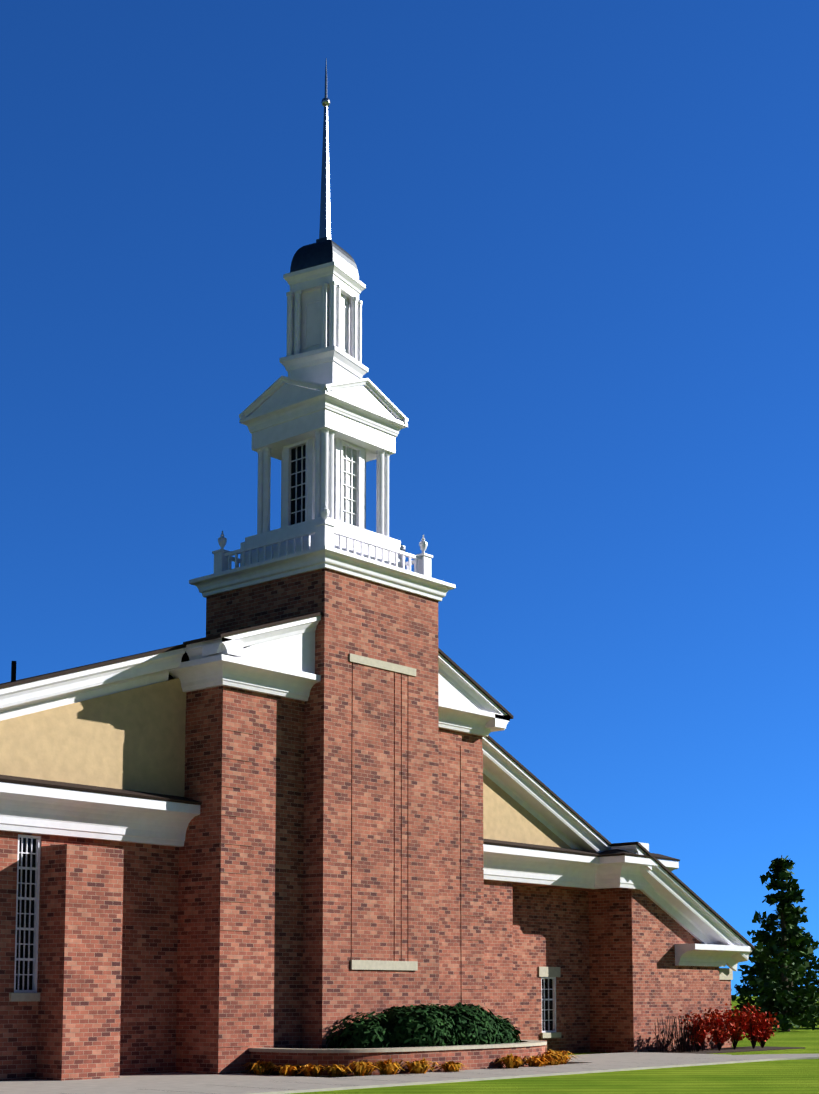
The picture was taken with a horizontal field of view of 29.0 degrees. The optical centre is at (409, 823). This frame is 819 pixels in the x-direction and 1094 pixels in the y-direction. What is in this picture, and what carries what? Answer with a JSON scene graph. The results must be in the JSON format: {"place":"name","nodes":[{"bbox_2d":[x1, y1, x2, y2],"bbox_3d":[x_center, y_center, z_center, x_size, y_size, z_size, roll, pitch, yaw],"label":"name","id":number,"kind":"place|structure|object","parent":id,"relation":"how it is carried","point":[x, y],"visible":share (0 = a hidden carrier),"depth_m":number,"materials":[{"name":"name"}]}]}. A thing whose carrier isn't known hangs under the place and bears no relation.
{"place":"outdoors","nodes":[
{"label":"outdoors","id":0,"kind":"place"},
{"bbox_2d":[0,1052,818,1093],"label":"sidewalk","id":1,"kind":"structure","parent":0,"point":[181,1083],"depth_m":29.26,"materials":[{"name":"concrete"}]},
{"bbox_2d":[0,0,818,995],"label":"sky","id":2,"kind":"structure","parent":0,"point":[581,236],"materials":[{"name":"blue"}]},
{"bbox_2d":[290,996,818,1093],"bbox_3d":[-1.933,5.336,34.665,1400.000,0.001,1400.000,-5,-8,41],"label":"lawn","id":3,"kind":"structure","parent":0,"point":[798,1076],"depth_m":29.07,"materials":[{"name":"green plant"}]},
{"bbox_2d":[0,568,732,1080],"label":"brick wall","id":4,"kind":"structure","parent":3,"relation":"on","point":[314,880],"depth_m":32.76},
{"bbox_2d":[14,834,555,1032],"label":"church windows","id":5,"kind":"structure","parent":4,"relation":"in","point":[27,916],"depth_m":29.30,"materials":[{"name":"glass"}]},
{"bbox_2d":[189,61,455,601],"bbox_3d":[-1.956,-11.521,36.489,4.260,12.970,4.260,-5,-8,41],"label":"church steeple","id":6,"kind":"object","parent":4,"relation":"on","point":[324,425],"visible":1,"depth_m":35.58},
{"bbox_2d":[0,615,751,970],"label":"church cornices","id":7,"kind":"object","parent":4,"relation":"attached to","point":[278,661],"visible":0.85,"depth_m":32.53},
{"bbox_2d":[0,612,754,948],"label":"roof","id":8,"kind":"structure","parent":4,"relation":"attached to","point":[186,658],"depth_m":36.32,"materials":[{"name":"black"}]},
{"bbox_2d":[249,1040,546,1075],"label":"brick planter wall","id":9,"kind":"structure","parent":3,"relation":"on","point":[482,1056],"depth_m":31.39,"materials":[{"name":"brick"},{"name":"stone"}]},
{"bbox_2d":[326,1002,521,1048],"bbox_3d":[0.479,4.603,33.843,2.205,1.559,5.706,-5,-8,41],"label":"mugo pine shrub","id":10,"kind":"object","parent":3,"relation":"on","point":[496,1028],"depth_m":32.68,"materials":[{"name":"green plant"}]},
{"bbox_2d":[250,1046,804,1077],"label":"mulch beds","id":11,"kind":"object","parent":3,"relation":"on","point":[731,1049],"visible":0.17,"depth_m":43.90,"materials":[{"name":"soil"}]},
{"bbox_2d":[239,1050,577,1076],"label":"flowers","id":12,"kind":"object","parent":11,"relation":"on","point":[389,1067],"visible":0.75,"depth_m":30.71,"materials":[{"name":"plant"}]},
{"bbox_2d":[653,1014,708,1052],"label":"bare bush twigs","id":13,"kind":"object","parent":11,"relation":"on","point":[682,1037],"visible":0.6,"depth_m":42.72,"materials":[{"name":"brown plant"}]},
{"bbox_2d":[678,1010,714,1050],"bbox_3d":[7.817,5.680,43.357,0.823,1.167,1.077,-50,-50,82],"label":"red bush","id":14,"kind":"object","parent":11,"relation":"on","point":[701,1030],"visible":0.85,"depth_m":43.21,"materials":[{"name":"brown plant"}]},
{"bbox_2d":[705,1007,737,1050],"bbox_3d":[8.527,5.708,43.864,0.954,1.218,1.142,-5,-8,41],"label":"red bush","id":15,"kind":"object","parent":11,"relation":"on","point":[718,1032],"visible":0.96,"depth_m":43.84,"materials":[{"name":"brown plant"}]},
{"bbox_2d":[719,1002,755,1048],"bbox_3d":[9.126,5.718,44.574,0.824,1.351,1.328,-5,-8,41],"label":"red bush","id":16,"kind":"object","parent":11,"relation":"on","point":[736,1036],"visible":0.83,"depth_m":44.72,"materials":[{"name":"brown plant"}]},
{"bbox_2d":[737,1006,771,1048],"bbox_3d":[9.931,5.846,45.419,1.026,1.276,0.769,0,-6,-3],"label":"red bush","id":17,"kind":"object","parent":11,"relation":"on","point":[754,1024],"visible":0.83,"depth_m":45.38,"materials":[{"name":"brown plant"}]},
{"bbox_2d":[751,1011,778,1047],"bbox_3d":[10.310,6.027,46.300,0.936,1.104,1.019,-5,-8,41],"label":"red bush","id":18,"kind":"object","parent":11,"relation":"on","point":[767,1031],"visible":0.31,"depth_m":46.20,"materials":[{"name":"brown plant"}]},
{"bbox_2d":[731,944,794,1026],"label":"pine tree","id":19,"kind":"object","parent":3,"relation":"on","point":[764,971],"visible":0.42,"depth_m":77.73,"materials":[{"name":"green plant"}]},
{"bbox_2d":[747,855,818,1030],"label":"pine tree","id":20,"kind":"object","parent":3,"relation":"on","point":[785,1000],"visible":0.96,"depth_m":67.34,"materials":[{"name":"green plant"}]},
{"bbox_2d":[752,901,818,1018],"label":"pine tree","id":21,"kind":"object","parent":3,"relation":"on","point":[811,974],"visible":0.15,"depth_m":92.67,"materials":[{"name":"green plant"}]},
{"bbox_2d":[809,963,818,1024],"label":"pine tree","id":22,"kind":"object","parent":3,"relation":"on","point":[816,966],"visible":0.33,"depth_m":73.02,"materials":[{"name":"green plant"}]}
]}

